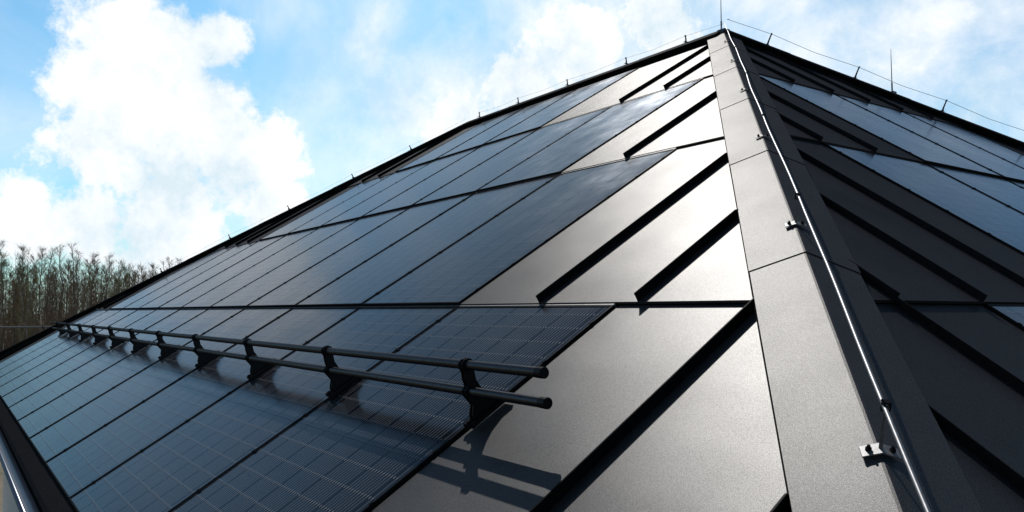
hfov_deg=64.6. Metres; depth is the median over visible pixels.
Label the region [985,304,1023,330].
solar panel
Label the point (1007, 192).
solar panel
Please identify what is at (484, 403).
snow guard
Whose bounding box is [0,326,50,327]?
overhead cable
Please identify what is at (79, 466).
solar panel
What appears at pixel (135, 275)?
budding tree
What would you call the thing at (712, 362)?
roof
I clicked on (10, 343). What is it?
bare tree
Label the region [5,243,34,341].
budding tree
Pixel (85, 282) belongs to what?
budding tree
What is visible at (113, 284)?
budding tree
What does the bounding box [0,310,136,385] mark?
solar panel
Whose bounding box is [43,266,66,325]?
bare tree
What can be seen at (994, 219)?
solar panel
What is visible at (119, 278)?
bare tree
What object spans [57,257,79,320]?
bare tree
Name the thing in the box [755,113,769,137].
conductor holder
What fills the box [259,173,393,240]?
solar panel
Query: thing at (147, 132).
sky
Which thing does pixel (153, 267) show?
budding tree
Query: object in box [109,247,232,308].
solar panel
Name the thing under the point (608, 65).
conductor wire
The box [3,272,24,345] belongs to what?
bare tree
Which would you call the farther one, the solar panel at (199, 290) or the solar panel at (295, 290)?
the solar panel at (199, 290)
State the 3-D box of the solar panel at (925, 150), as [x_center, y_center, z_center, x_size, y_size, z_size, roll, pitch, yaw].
[2.642,-0.969,5.945,1.055,0.035,1.583,3,29,-35]
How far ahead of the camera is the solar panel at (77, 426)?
5.38 m
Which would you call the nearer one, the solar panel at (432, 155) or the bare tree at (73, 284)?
the solar panel at (432, 155)
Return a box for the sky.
[0,0,1023,313]
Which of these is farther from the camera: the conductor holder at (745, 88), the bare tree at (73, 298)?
the bare tree at (73, 298)
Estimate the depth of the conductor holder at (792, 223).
2.67 m
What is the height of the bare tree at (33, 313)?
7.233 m
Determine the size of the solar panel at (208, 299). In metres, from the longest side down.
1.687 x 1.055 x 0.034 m
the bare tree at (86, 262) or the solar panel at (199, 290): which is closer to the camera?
the solar panel at (199, 290)
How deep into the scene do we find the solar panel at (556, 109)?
8.89 m
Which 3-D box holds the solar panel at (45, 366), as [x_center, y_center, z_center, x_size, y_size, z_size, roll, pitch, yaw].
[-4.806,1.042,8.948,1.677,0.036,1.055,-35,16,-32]
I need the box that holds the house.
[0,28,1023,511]
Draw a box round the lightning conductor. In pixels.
[727,19,1023,130]
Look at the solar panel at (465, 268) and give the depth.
4.49 m
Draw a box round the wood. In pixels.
[0,250,175,349]
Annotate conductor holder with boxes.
[740,72,750,90]
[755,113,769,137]
[784,192,806,227]
[859,399,901,459]
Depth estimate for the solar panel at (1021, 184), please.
5.70 m
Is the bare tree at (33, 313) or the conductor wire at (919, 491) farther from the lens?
the bare tree at (33, 313)
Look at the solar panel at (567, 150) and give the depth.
6.26 m
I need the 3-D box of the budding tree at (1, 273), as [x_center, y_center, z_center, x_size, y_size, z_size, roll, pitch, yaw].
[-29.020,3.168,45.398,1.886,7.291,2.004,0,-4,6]
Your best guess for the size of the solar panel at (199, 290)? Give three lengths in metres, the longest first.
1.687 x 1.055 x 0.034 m
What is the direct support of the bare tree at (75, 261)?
on the ground
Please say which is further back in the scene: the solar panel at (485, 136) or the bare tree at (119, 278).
the bare tree at (119, 278)
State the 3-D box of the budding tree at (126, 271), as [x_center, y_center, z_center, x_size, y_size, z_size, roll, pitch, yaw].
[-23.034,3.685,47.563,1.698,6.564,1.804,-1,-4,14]
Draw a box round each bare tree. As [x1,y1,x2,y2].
[0,269,16,350]
[0,273,24,346]
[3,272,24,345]
[10,264,35,339]
[21,254,44,335]
[26,246,51,333]
[29,246,62,332]
[39,246,73,329]
[41,273,58,330]
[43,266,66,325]
[54,242,88,321]
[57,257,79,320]
[59,248,87,319]
[65,274,86,315]
[78,257,98,312]
[84,251,100,306]
[92,265,110,304]
[97,252,114,299]
[109,260,125,294]
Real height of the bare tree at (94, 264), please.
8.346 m
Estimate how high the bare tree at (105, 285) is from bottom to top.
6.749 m
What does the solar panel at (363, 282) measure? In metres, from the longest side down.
1.687 x 1.055 x 0.036 m
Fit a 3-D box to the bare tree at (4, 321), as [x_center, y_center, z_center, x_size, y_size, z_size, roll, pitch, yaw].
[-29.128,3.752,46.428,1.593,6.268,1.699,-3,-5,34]
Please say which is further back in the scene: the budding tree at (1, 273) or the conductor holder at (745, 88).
the budding tree at (1, 273)
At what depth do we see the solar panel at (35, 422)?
6.26 m
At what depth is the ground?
17.68 m
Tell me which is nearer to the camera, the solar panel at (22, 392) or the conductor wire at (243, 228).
the solar panel at (22, 392)
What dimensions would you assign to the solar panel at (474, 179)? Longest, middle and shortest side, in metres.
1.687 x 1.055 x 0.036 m
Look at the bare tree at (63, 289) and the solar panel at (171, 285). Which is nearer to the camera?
the solar panel at (171, 285)
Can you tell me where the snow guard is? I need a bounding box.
[51,322,552,428]
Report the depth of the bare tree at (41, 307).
47.05 m
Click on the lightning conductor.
(880, 76)
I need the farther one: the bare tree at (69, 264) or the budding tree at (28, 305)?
the bare tree at (69, 264)
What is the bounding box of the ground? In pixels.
[0,314,64,511]
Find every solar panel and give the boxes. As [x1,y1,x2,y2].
[0,309,156,396]
[0,310,107,368]
[0,310,120,376]
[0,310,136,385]
[1,309,179,407]
[8,309,207,420]
[17,308,244,438]
[29,308,292,462]
[45,308,358,498]
[69,307,456,511]
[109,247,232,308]
[123,242,255,308]
[139,235,285,308]
[158,228,317,308]
[170,305,614,511]
[181,219,358,308]
[210,207,409,307]
[247,193,474,307]
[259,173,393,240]
[287,161,432,233]
[295,174,558,306]
[321,146,480,226]
[361,128,539,217]
[362,149,675,305]
[395,105,528,171]
[412,106,611,206]
[435,88,577,159]
[476,78,703,191]
[483,65,642,144]
[759,74,1004,178]
[823,143,1023,255]
[835,94,1023,182]
[904,112,1023,167]
[926,163,1023,213]
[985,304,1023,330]
[1006,179,1023,187]
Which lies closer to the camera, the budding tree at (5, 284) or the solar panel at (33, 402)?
the solar panel at (33, 402)
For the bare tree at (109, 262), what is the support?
on the ground
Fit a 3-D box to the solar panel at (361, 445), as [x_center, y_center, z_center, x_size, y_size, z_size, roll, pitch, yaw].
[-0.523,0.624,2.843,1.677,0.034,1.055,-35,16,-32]
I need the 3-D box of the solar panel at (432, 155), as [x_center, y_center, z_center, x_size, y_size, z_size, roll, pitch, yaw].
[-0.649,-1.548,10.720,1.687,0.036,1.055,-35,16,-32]
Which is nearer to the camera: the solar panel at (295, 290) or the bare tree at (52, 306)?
the solar panel at (295, 290)
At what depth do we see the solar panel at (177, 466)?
3.64 m
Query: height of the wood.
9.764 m
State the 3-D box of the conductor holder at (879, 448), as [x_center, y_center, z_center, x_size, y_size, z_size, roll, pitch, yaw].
[0.679,0.313,1.481,0.068,0.117,0.032,1,21,12]
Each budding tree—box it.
[0,239,17,332]
[0,249,14,346]
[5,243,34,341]
[12,267,39,340]
[79,260,98,308]
[109,271,120,295]
[112,268,124,294]
[115,264,130,292]
[128,271,141,283]
[134,264,148,283]
[149,263,158,277]
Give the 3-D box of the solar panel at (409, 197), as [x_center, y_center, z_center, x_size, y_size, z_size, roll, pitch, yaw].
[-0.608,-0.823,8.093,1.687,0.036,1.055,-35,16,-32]
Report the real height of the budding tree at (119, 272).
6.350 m
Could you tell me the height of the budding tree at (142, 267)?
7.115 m
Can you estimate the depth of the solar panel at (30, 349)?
11.61 m
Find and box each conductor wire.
[5,124,455,345]
[479,24,721,112]
[723,22,930,511]
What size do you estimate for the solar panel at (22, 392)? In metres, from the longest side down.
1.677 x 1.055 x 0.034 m
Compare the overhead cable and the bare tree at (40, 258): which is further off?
the bare tree at (40, 258)
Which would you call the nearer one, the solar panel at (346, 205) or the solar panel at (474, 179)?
the solar panel at (474, 179)
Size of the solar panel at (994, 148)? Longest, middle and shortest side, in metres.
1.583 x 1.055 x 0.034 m
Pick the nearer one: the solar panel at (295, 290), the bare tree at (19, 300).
the solar panel at (295, 290)

